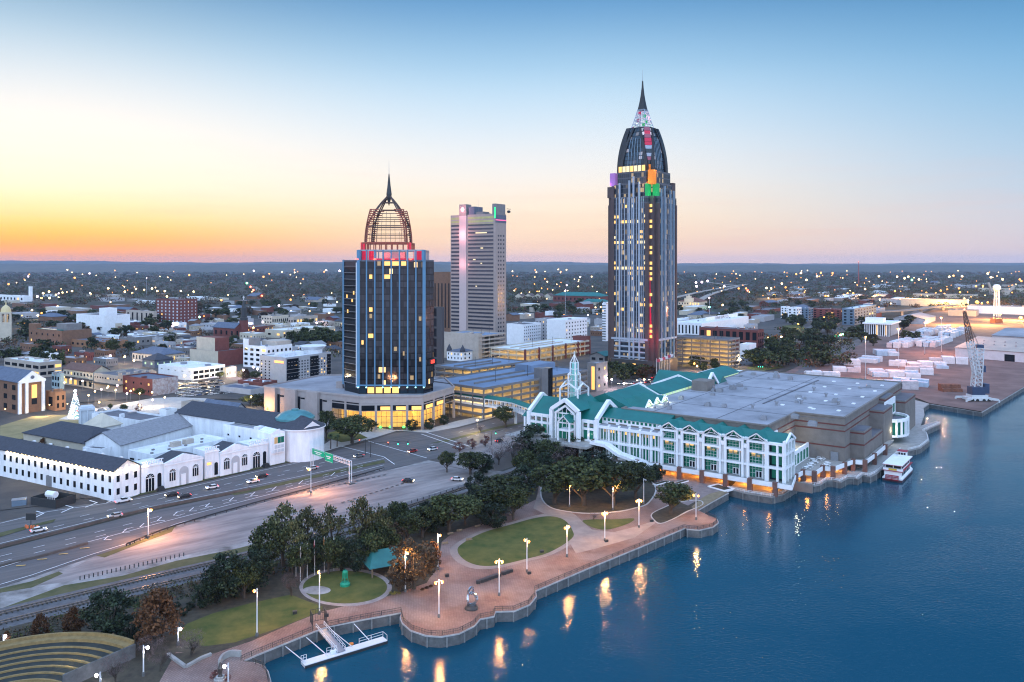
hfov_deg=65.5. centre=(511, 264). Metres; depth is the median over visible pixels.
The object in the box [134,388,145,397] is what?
oak tree
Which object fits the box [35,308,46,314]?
city tree
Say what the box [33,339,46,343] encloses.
city tree
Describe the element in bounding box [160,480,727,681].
promenade
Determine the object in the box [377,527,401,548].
oak tree
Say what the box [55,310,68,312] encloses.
city tree
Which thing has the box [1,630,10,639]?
cypress tree
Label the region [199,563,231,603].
evergreen tree
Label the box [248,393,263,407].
oak tree
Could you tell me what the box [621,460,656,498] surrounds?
oak tree
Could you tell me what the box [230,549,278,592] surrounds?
evergreen tree
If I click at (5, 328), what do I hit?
church tower
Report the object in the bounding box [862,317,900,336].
columned office
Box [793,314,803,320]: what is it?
city tree
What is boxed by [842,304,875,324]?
apartment block
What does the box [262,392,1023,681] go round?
river water
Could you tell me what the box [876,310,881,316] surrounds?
house
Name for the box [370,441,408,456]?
traffic signal
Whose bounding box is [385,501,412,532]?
oak tree
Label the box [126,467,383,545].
guardrail
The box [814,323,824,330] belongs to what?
city tree
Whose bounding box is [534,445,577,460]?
bare tree
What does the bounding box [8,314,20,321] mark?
city tree
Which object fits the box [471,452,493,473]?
evergreen tree
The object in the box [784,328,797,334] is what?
city tree
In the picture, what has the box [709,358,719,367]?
city tree
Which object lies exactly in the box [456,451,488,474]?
oak tree
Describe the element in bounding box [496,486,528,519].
oak tree
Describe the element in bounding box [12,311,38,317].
building
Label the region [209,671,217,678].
red tree
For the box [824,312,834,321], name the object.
city tree
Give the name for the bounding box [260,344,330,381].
pale hotel
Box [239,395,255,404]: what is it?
oak tree
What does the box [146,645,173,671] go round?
bare tree
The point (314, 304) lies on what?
city tree
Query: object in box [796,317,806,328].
city tree
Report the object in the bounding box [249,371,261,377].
oak tree
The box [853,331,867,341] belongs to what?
city tree
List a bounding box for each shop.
[52,371,63,388]
[158,361,224,380]
[223,365,235,376]
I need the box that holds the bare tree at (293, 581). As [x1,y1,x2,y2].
[281,571,303,595]
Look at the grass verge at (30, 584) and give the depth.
211.34 m
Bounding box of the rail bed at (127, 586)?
[0,458,560,629]
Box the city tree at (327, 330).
[320,327,331,342]
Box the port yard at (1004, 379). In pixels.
[786,303,1023,410]
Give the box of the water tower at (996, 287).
[993,284,1000,316]
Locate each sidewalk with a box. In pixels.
[324,427,393,451]
[361,407,523,436]
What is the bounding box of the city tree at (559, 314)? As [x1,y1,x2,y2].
[553,311,562,317]
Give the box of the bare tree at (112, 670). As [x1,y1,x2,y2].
[100,651,132,681]
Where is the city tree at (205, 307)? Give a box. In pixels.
[202,305,212,309]
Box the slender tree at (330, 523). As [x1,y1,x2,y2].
[316,503,347,563]
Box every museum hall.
[21,421,110,449]
[84,413,192,458]
[174,401,325,461]
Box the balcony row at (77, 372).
[62,362,109,388]
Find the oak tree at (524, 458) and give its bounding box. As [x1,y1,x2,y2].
[511,448,539,478]
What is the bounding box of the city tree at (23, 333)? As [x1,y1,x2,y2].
[16,328,28,338]
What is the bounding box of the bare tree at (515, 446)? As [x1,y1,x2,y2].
[495,434,529,459]
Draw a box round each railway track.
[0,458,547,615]
[0,462,555,624]
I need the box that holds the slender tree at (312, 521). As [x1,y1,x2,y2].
[290,505,321,549]
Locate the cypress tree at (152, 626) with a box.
[129,586,185,644]
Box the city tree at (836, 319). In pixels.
[829,317,841,322]
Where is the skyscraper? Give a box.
[607,72,676,375]
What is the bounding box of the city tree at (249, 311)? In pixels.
[246,306,252,313]
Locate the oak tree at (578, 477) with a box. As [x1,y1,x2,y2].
[552,455,615,505]
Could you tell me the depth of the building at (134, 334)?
897.04 m
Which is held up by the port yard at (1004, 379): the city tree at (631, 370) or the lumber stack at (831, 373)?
the lumber stack at (831, 373)
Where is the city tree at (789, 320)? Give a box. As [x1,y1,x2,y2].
[785,316,796,324]
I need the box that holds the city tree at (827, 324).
[820,321,836,333]
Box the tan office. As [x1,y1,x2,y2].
[4,356,61,376]
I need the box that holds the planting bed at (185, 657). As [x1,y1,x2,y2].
[173,651,206,663]
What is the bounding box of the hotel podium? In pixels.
[263,374,454,429]
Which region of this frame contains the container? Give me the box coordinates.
[990,318,1002,322]
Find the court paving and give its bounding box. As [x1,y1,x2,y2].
[655,469,728,504]
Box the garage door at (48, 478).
[46,475,51,486]
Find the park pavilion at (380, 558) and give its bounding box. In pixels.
[361,547,408,577]
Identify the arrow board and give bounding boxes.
[25,513,38,527]
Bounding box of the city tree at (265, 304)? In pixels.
[262,302,271,305]
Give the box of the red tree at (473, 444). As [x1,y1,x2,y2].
[467,438,475,448]
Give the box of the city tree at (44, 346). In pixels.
[38,344,48,351]
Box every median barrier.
[0,488,250,547]
[0,542,87,566]
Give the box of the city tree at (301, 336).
[293,333,306,342]
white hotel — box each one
[507,322,540,344]
[547,317,586,338]
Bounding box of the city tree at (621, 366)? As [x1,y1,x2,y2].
[613,363,627,373]
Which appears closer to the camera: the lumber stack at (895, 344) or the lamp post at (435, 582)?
the lamp post at (435, 582)
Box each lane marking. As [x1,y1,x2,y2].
[2,468,357,561]
[2,469,380,583]
[2,470,342,555]
[3,458,383,542]
[3,462,298,522]
[3,465,381,566]
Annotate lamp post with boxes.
[95,672,101,681]
[142,645,148,676]
[147,508,152,538]
[177,627,181,645]
[223,663,228,681]
[253,588,258,636]
[317,570,319,614]
[404,551,408,591]
[434,579,443,617]
[495,559,503,595]
[524,538,529,572]
[564,525,569,556]
[601,511,607,538]
[643,478,646,503]
[865,336,865,378]
[897,328,899,368]
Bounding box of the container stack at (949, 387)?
[938,383,962,391]
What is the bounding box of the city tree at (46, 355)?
[35,351,49,358]
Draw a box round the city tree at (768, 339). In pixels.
[763,336,780,347]
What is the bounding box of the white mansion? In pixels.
[447,344,472,360]
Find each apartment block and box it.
[781,306,789,317]
[788,306,801,316]
[802,307,812,321]
[813,308,841,320]
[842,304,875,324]
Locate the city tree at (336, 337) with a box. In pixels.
[329,333,341,341]
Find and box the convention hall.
[505,351,914,496]
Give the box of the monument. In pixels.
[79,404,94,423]
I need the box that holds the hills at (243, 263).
[0,260,1023,265]
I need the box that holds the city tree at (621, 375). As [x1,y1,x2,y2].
[616,368,630,382]
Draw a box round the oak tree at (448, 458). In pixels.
[437,451,455,472]
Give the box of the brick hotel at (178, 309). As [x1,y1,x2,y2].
[156,298,196,322]
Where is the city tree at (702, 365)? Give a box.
[699,362,706,370]
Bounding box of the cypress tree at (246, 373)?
[242,369,250,378]
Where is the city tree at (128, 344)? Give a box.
[122,341,135,349]
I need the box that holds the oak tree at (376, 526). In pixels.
[359,522,386,549]
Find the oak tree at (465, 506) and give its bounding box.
[426,493,477,531]
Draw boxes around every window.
[32,384,36,397]
[49,397,52,405]
[157,473,160,486]
[169,468,175,480]
[192,463,198,476]
[214,462,217,474]
[223,457,229,469]
[241,453,247,465]
[263,451,265,462]
[332,402,343,408]
[346,404,358,410]
[359,387,365,392]
[361,405,374,410]
[368,387,373,392]
[376,387,381,392]
[377,405,389,410]
[380,406,389,409]
[384,261,389,265]
[384,387,390,392]
[392,261,398,265]
[392,387,398,392]
[396,406,405,409]
[400,387,406,392]
[408,405,421,409]
[409,387,414,392]
[412,406,420,409]
[417,387,422,392]
[434,283,435,305]
[441,283,442,306]
[445,283,445,327]
[445,395,453,402]
[448,283,449,327]
[468,216,492,218]
[468,220,492,222]
[468,224,492,225]
[468,228,492,229]
[468,231,492,233]
[468,235,492,237]
[468,239,492,240]
[468,243,492,244]
[468,247,492,248]
[468,251,492,252]
[468,258,492,259]
[468,262,492,263]
[468,266,492,267]
[468,270,492,271]
[468,274,492,275]
[468,277,492,279]
[468,281,492,282]
[468,285,492,286]
[468,289,492,290]
[468,293,492,294]
[468,296,492,298]
[468,300,492,302]
[468,304,492,306]
[468,308,492,309]
[468,311,492,313]
[468,315,492,317]
[468,319,492,321]
[468,323,492,325]
[468,327,492,329]
[591,366,594,389]
[746,332,749,339]
[752,332,756,340]
[772,445,781,452]
[772,455,781,464]
[772,469,781,478]
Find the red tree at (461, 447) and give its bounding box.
[452,442,465,451]
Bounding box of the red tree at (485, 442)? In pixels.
[479,435,489,445]
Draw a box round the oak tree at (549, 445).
[534,439,564,463]
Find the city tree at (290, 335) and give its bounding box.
[285,330,298,345]
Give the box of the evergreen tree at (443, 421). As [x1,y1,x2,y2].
[438,414,449,424]
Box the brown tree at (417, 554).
[385,537,439,589]
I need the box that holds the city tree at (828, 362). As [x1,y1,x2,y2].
[812,355,830,365]
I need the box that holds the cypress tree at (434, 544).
[424,540,441,570]
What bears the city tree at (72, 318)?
on the ground at (522, 287)
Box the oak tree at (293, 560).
[284,539,314,579]
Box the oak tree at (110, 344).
[104,338,121,349]
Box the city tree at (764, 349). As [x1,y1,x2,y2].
[753,347,771,363]
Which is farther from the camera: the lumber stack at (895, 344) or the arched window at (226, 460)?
the lumber stack at (895, 344)
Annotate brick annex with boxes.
[46,388,67,410]
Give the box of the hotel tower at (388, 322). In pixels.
[342,174,434,393]
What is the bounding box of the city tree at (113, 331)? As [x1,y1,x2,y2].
[107,327,122,334]
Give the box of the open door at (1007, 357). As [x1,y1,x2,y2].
[1004,354,1014,361]
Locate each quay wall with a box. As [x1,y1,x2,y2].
[245,519,718,681]
[698,493,728,513]
[729,404,940,503]
[929,387,1023,416]
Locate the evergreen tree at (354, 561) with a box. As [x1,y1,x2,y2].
[339,537,369,571]
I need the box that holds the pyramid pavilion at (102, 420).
[83,413,122,429]
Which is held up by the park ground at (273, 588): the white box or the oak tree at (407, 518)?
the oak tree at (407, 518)
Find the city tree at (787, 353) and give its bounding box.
[780,350,797,364]
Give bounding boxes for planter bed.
[540,463,655,513]
[651,500,702,523]
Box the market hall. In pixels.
[131,346,185,361]
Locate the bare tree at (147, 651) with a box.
[137,635,166,655]
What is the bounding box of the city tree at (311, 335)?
[305,332,318,340]
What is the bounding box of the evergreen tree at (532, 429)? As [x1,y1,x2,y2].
[512,423,550,458]
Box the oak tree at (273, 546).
[247,521,292,577]
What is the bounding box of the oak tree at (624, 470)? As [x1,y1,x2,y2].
[588,460,639,505]
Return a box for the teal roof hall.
[590,350,607,361]
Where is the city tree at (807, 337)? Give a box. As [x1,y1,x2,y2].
[802,335,812,343]
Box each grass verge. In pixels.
[0,572,62,592]
[3,544,254,607]
[96,526,174,557]
[127,461,287,497]
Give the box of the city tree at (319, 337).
[317,334,328,341]
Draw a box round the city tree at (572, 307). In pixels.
[568,306,577,314]
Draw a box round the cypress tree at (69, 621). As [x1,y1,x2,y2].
[61,605,85,631]
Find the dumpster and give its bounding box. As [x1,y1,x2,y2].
[11,497,26,506]
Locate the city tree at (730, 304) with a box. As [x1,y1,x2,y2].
[727,302,737,306]
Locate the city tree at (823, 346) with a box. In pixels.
[817,344,830,352]
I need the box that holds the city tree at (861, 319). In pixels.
[856,316,864,323]
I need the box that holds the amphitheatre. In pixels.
[0,632,135,681]
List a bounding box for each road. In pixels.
[0,457,370,543]
[0,465,382,586]
[331,367,698,470]
[692,325,812,372]
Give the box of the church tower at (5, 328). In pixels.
[0,302,11,342]
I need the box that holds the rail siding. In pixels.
[795,298,948,372]
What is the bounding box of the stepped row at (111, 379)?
[90,368,155,392]
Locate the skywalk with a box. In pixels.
[451,392,530,423]
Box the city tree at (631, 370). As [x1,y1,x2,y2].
[628,367,636,378]
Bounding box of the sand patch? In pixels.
[303,586,330,593]
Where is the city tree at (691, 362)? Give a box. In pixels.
[688,359,699,368]
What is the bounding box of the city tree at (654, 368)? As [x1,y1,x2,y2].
[650,365,657,375]
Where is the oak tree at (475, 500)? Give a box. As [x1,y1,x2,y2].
[448,495,484,524]
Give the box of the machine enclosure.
[31,490,75,508]
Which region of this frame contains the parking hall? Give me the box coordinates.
[444,332,481,359]
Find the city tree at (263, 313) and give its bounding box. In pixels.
[257,312,267,317]
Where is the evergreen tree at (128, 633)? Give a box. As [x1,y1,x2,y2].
[113,611,145,640]
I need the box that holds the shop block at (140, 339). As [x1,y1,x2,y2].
[126,333,173,345]
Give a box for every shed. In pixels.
[83,445,111,455]
[92,409,165,426]
[220,383,263,394]
[880,298,900,304]
[901,298,968,306]
[913,293,977,298]
[948,309,978,315]
[967,305,1023,314]
[979,288,1023,291]
[1002,284,1023,287]
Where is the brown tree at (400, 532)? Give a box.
[389,522,406,546]
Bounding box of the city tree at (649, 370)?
[645,366,652,376]
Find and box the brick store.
[190,336,242,365]
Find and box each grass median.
[0,519,54,536]
[232,460,384,494]
[433,422,523,442]
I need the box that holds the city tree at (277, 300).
[272,299,280,305]
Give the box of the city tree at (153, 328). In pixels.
[148,326,159,330]
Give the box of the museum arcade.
[134,426,284,492]
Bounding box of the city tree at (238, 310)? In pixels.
[234,308,240,315]
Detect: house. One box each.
[38,313,66,320]
[92,332,102,336]
[115,307,137,311]
[123,372,177,395]
[171,330,190,335]
[177,335,191,338]
[181,399,203,407]
[188,319,200,325]
[189,324,203,329]
[204,399,245,407]
[228,305,241,311]
[247,293,268,298]
[260,306,274,311]
[282,306,300,312]
[294,341,309,349]
[303,297,325,301]
[305,340,326,344]
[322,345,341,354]
[326,316,339,320]
[334,319,341,326]
[506,312,519,320]
[515,293,524,299]
[525,293,533,298]
[534,293,543,298]
[544,293,552,299]
[573,335,589,353]
[574,301,593,308]
[583,299,607,304]
[687,310,706,318]
[703,311,718,317]
[759,300,777,305]
[788,292,805,296]
[794,304,809,307]
[871,294,892,298]
[872,296,881,300]
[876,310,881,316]
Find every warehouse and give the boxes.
[677,313,748,334]
[893,312,934,323]
[954,336,1023,362]
[992,328,1023,338]
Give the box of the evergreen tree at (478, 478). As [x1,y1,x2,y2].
[464,471,489,501]
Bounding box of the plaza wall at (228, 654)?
[218,649,241,665]
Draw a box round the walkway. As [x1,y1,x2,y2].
[732,400,939,495]
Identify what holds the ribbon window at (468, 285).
in the office tower at (478, 268)
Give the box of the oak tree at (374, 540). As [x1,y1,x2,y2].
[356,530,384,569]
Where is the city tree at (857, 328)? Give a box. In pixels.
[846,326,863,332]
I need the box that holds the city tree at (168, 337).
[163,335,174,340]
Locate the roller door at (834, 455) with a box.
[831,451,837,460]
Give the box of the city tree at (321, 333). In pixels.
[315,331,325,341]
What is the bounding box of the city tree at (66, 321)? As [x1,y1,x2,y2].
[62,319,72,322]
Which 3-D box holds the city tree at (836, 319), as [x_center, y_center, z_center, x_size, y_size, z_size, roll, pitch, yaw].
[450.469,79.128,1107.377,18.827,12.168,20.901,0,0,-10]
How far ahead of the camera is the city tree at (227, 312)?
1272.73 m
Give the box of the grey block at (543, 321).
[535,317,553,339]
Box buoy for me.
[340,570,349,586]
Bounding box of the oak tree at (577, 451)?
[564,434,585,456]
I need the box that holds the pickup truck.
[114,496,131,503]
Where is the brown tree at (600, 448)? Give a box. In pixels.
[583,439,607,454]
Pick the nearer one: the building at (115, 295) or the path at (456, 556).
the path at (456, 556)
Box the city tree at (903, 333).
[899,330,910,337]
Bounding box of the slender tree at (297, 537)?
[278,519,307,573]
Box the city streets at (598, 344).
[0,315,883,521]
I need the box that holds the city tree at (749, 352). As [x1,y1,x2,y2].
[742,348,760,365]
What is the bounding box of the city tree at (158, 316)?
[145,313,160,318]
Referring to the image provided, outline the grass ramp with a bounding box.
[692,491,726,508]
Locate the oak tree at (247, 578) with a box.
[226,562,261,598]
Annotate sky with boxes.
[0,0,1023,263]
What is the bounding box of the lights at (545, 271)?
[16,270,998,295]
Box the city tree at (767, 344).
[763,342,777,346]
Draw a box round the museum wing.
[0,435,141,501]
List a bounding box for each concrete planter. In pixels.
[653,480,669,485]
[674,480,688,483]
[707,483,733,491]
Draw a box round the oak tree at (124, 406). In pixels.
[119,404,127,409]
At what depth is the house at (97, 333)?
917.19 m
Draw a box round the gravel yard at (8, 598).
[0,460,501,607]
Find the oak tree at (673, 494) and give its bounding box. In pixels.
[653,480,695,514]
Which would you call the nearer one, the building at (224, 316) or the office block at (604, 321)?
the office block at (604, 321)
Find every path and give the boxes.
[299,568,391,605]
[450,514,570,568]
[534,487,655,552]
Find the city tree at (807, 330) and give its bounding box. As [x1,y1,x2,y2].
[803,328,814,334]
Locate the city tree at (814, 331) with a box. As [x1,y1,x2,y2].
[808,328,821,334]
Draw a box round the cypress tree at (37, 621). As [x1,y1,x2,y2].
[30,612,50,634]
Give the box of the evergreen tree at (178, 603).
[173,601,180,607]
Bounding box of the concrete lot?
[36,463,471,585]
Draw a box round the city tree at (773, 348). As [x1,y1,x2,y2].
[767,346,778,354]
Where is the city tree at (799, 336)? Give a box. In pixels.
[795,334,804,343]
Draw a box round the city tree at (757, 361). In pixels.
[749,354,766,366]
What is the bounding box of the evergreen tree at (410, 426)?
[405,419,417,430]
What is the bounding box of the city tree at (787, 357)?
[776,353,793,366]
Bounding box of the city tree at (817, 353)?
[810,350,831,366]
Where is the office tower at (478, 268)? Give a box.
[451,203,510,339]
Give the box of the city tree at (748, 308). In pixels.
[742,306,751,311]
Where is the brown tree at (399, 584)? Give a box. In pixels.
[387,563,411,591]
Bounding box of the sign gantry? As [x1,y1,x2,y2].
[310,448,354,484]
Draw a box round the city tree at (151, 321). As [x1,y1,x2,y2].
[139,317,154,324]
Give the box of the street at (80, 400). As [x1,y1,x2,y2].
[45,393,243,405]
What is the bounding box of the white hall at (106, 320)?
[76,307,129,333]
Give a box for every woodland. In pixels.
[0,271,1023,366]
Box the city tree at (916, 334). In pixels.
[910,331,921,337]
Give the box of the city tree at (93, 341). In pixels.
[86,336,98,349]
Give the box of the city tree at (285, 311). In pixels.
[277,309,289,314]
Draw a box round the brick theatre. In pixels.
[29,322,91,344]
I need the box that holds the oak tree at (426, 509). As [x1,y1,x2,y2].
[409,504,440,537]
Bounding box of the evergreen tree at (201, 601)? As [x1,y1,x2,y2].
[190,578,218,608]
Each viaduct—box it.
[677,281,746,299]
[878,304,957,315]
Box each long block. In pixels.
[265,325,326,337]
[288,315,317,324]
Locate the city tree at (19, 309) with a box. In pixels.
[12,306,25,311]
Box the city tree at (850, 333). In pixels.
[843,331,854,338]
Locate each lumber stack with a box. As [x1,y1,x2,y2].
[805,371,822,374]
[822,371,839,376]
[833,367,846,371]
[843,359,860,365]
[847,366,860,372]
[857,358,877,362]
[862,355,882,361]
[867,368,883,373]
[872,372,888,376]
[876,350,887,355]
[886,342,892,347]
[887,370,904,376]
[888,352,897,355]
[889,360,905,366]
[893,341,900,347]
[893,377,910,379]
[901,380,918,389]
[902,341,909,347]
[902,370,917,372]
[905,366,918,372]
[905,372,920,377]
[908,363,921,367]
[911,378,928,385]
[916,340,923,346]
[919,361,932,365]
[919,381,928,386]
[920,368,933,374]
[923,342,929,346]
[929,341,936,346]
[929,357,941,361]
[932,361,946,366]
[934,364,948,368]
[942,356,954,363]
[950,332,955,337]
[955,357,967,364]
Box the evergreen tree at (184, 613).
[179,607,187,615]
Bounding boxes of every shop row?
[71,337,127,348]
[238,378,276,385]
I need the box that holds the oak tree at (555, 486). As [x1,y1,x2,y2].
[526,464,571,503]
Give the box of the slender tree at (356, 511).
[346,495,377,563]
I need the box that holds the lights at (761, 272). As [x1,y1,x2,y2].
[122,271,1011,294]
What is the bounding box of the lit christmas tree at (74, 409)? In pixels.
[68,389,79,418]
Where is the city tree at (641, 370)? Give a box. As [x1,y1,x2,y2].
[637,366,647,379]
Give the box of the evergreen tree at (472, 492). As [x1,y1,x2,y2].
[468,490,498,518]
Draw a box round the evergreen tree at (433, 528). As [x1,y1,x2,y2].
[419,504,446,532]
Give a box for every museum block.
[128,434,226,460]
[159,407,176,415]
[223,422,279,442]
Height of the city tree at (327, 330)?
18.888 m
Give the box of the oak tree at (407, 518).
[391,511,424,543]
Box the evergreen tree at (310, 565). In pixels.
[302,536,325,571]
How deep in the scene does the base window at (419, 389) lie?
419.07 m
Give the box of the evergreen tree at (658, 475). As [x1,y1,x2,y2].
[645,464,665,481]
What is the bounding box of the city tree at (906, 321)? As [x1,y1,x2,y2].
[899,319,910,328]
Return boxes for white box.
[740,342,755,357]
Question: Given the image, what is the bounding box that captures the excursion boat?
[882,449,912,482]
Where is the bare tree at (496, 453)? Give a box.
[487,445,512,464]
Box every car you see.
[30,526,46,532]
[107,512,122,516]
[164,491,178,496]
[177,493,191,498]
[205,484,218,489]
[247,478,259,483]
[256,473,267,477]
[353,453,363,457]
[402,478,413,482]
[427,446,437,450]
[451,476,462,480]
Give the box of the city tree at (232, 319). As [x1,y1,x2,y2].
[225,318,238,322]
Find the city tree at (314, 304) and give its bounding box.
[309,302,317,306]
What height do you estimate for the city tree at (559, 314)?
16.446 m
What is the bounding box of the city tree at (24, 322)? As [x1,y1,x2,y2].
[18,320,30,326]
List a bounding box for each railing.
[241,626,312,658]
[252,658,268,681]
[327,512,716,634]
[729,448,900,495]
[910,422,938,448]
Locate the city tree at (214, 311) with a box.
[211,309,220,317]
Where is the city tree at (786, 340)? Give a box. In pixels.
[779,337,795,346]
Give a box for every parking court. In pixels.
[0,480,97,509]
[444,437,526,470]
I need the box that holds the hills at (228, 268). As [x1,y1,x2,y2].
[0,263,1023,272]
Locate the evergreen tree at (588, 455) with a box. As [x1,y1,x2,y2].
[564,450,622,486]
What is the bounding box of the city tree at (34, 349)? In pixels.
[27,347,42,355]
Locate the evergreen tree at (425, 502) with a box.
[418,501,438,518]
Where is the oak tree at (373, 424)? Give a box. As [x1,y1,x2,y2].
[364,419,377,431]
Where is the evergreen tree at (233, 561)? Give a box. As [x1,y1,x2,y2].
[200,549,256,597]
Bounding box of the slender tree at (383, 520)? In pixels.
[372,503,392,536]
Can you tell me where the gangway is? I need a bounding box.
[316,621,345,652]
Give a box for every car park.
[170,377,254,398]
[434,360,587,418]
[435,354,527,376]
[454,330,505,357]
[491,337,590,361]
[677,331,739,367]
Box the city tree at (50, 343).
[45,339,54,346]
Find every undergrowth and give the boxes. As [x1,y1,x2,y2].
[0,487,537,638]
[0,499,481,639]
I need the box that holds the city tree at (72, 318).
[64,316,75,320]
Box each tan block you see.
[126,310,156,320]
[261,314,288,324]
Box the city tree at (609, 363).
[607,360,618,368]
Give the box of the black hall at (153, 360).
[142,353,173,367]
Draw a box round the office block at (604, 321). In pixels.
[602,302,607,340]
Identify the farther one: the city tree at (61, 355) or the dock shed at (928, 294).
the dock shed at (928, 294)
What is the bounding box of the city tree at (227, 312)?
[223,309,229,314]
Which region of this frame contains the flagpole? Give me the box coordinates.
[313,540,314,574]
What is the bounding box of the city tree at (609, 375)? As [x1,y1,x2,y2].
[607,368,615,384]
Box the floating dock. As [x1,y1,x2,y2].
[301,631,387,668]
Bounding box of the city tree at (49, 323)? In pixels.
[45,320,61,326]
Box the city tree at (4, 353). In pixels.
[0,348,14,357]
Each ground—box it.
[0,273,1023,625]
[0,481,538,681]
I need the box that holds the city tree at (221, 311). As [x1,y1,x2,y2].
[216,309,223,314]
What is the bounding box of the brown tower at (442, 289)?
[434,272,450,331]
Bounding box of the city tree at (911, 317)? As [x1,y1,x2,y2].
[904,315,916,323]
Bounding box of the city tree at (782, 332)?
[779,326,790,335]
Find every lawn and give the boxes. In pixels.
[0,415,78,438]
[176,595,321,645]
[303,571,386,602]
[327,430,366,441]
[457,516,573,565]
[583,518,633,529]
[747,364,782,370]
[785,324,805,332]
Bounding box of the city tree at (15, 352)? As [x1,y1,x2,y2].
[8,349,23,356]
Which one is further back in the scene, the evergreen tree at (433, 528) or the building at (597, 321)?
the building at (597, 321)
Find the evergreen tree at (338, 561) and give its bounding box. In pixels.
[330,535,353,570]
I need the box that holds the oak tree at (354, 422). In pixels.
[329,414,372,443]
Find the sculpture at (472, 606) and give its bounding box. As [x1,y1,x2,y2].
[465,586,477,610]
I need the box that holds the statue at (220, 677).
[213,662,226,681]
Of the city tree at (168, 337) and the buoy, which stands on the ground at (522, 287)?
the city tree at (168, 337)
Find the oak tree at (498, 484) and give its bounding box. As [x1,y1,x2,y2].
[470,474,534,514]
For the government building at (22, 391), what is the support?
on the city streets at (598, 344)
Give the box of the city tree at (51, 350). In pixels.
[46,347,56,352]
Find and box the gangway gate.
[310,607,326,625]
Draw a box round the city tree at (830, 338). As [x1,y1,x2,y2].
[820,334,836,343]
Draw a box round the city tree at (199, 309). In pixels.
[197,306,203,313]
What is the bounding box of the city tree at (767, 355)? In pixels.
[758,351,779,366]
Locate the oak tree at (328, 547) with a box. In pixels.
[316,538,344,573]
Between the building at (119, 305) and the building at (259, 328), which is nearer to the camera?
the building at (259, 328)
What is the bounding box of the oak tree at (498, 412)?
[491,405,514,427]
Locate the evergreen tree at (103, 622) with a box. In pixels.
[75,586,138,634]
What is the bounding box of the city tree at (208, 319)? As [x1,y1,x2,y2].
[204,317,213,322]
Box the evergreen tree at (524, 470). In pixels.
[508,463,537,491]
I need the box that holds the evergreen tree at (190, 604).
[186,601,195,607]
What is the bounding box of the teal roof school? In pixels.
[553,292,607,301]
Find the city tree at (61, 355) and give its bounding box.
[51,352,66,363]
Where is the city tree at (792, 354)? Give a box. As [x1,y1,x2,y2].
[780,350,794,364]
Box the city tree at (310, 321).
[302,318,313,323]
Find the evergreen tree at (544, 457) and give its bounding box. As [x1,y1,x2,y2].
[532,452,555,464]
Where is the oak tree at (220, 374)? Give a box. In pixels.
[216,372,223,378]
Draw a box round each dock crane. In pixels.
[987,282,993,293]
[1002,285,1015,294]
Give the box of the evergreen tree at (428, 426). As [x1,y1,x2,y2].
[424,418,434,429]
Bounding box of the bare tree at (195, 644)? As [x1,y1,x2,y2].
[176,628,203,654]
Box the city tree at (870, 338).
[864,334,881,345]
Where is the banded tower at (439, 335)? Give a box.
[434,306,443,375]
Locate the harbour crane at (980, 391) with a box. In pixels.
[955,308,999,402]
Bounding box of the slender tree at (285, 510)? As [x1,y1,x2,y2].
[262,500,305,566]
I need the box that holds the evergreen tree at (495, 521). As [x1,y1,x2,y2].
[478,502,509,527]
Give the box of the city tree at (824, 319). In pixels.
[813,316,827,322]
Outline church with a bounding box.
[213,296,247,337]
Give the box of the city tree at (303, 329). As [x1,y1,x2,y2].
[298,326,309,333]
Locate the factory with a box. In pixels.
[0,286,32,301]
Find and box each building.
[0,366,45,413]
[4,300,19,303]
[12,302,33,307]
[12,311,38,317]
[20,342,41,350]
[39,303,56,307]
[44,351,58,358]
[45,306,70,310]
[52,344,71,353]
[65,355,85,364]
[66,310,87,314]
[70,307,91,309]
[74,350,93,360]
[90,305,107,308]
[93,355,117,366]
[94,348,115,356]
[96,334,119,338]
[99,297,124,301]
[106,294,122,297]
[107,304,129,306]
[119,332,143,335]
[127,299,145,301]
[130,321,139,325]
[133,324,148,330]
[134,330,150,333]
[143,331,167,334]
[152,336,163,344]
[156,293,169,296]
[156,340,175,348]
[158,328,174,331]
[170,326,185,330]
[171,322,185,327]
[171,345,193,355]
[174,332,189,340]
[176,338,190,344]
[176,355,189,361]
[183,340,196,343]
[184,329,201,335]
[187,296,207,299]
[197,313,209,318]
[200,321,216,326]
[201,326,212,329]
[202,307,224,310]
[202,329,212,335]
[210,318,223,321]
[217,314,227,319]
[231,342,242,348]
[238,318,253,322]
[240,331,265,338]
[243,337,291,367]
[248,325,267,331]
[252,310,266,314]
[254,324,274,328]
[269,323,289,325]
[273,325,290,327]
[275,311,299,315]
[290,313,305,316]
[291,322,309,326]
[304,307,321,310]
[314,312,333,318]
[318,320,333,325]
[323,304,335,306]
[323,308,338,312]
[326,340,341,347]
[518,313,533,318]
[520,303,539,307]
[529,307,536,311]
[535,312,544,317]
[545,311,553,315]
[545,314,571,317]
[549,302,564,306]
[576,307,589,312]
[587,360,606,391]
[590,325,601,329]
[590,329,601,335]
[594,318,601,324]
[677,318,688,321]
[679,309,694,314]
[683,305,706,309]
[699,326,763,349]
[733,311,747,315]
[742,305,760,308]
[744,323,757,328]
[747,312,765,318]
[749,319,759,323]
[751,314,773,321]
[753,307,779,312]
[783,296,808,299]
[802,298,818,302]
[833,297,848,300]
[837,294,860,298]
[858,299,873,303]
[876,307,884,310]
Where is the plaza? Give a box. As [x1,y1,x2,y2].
[61,397,207,419]
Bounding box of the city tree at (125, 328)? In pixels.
[119,325,135,332]
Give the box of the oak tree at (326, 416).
[318,410,336,439]
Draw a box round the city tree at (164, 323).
[158,320,172,328]
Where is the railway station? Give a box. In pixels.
[678,294,706,306]
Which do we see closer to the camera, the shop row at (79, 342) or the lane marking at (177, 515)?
the lane marking at (177, 515)
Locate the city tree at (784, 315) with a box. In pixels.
[780,313,787,320]
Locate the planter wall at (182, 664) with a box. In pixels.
[167,652,211,667]
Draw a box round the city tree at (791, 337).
[785,334,795,340]

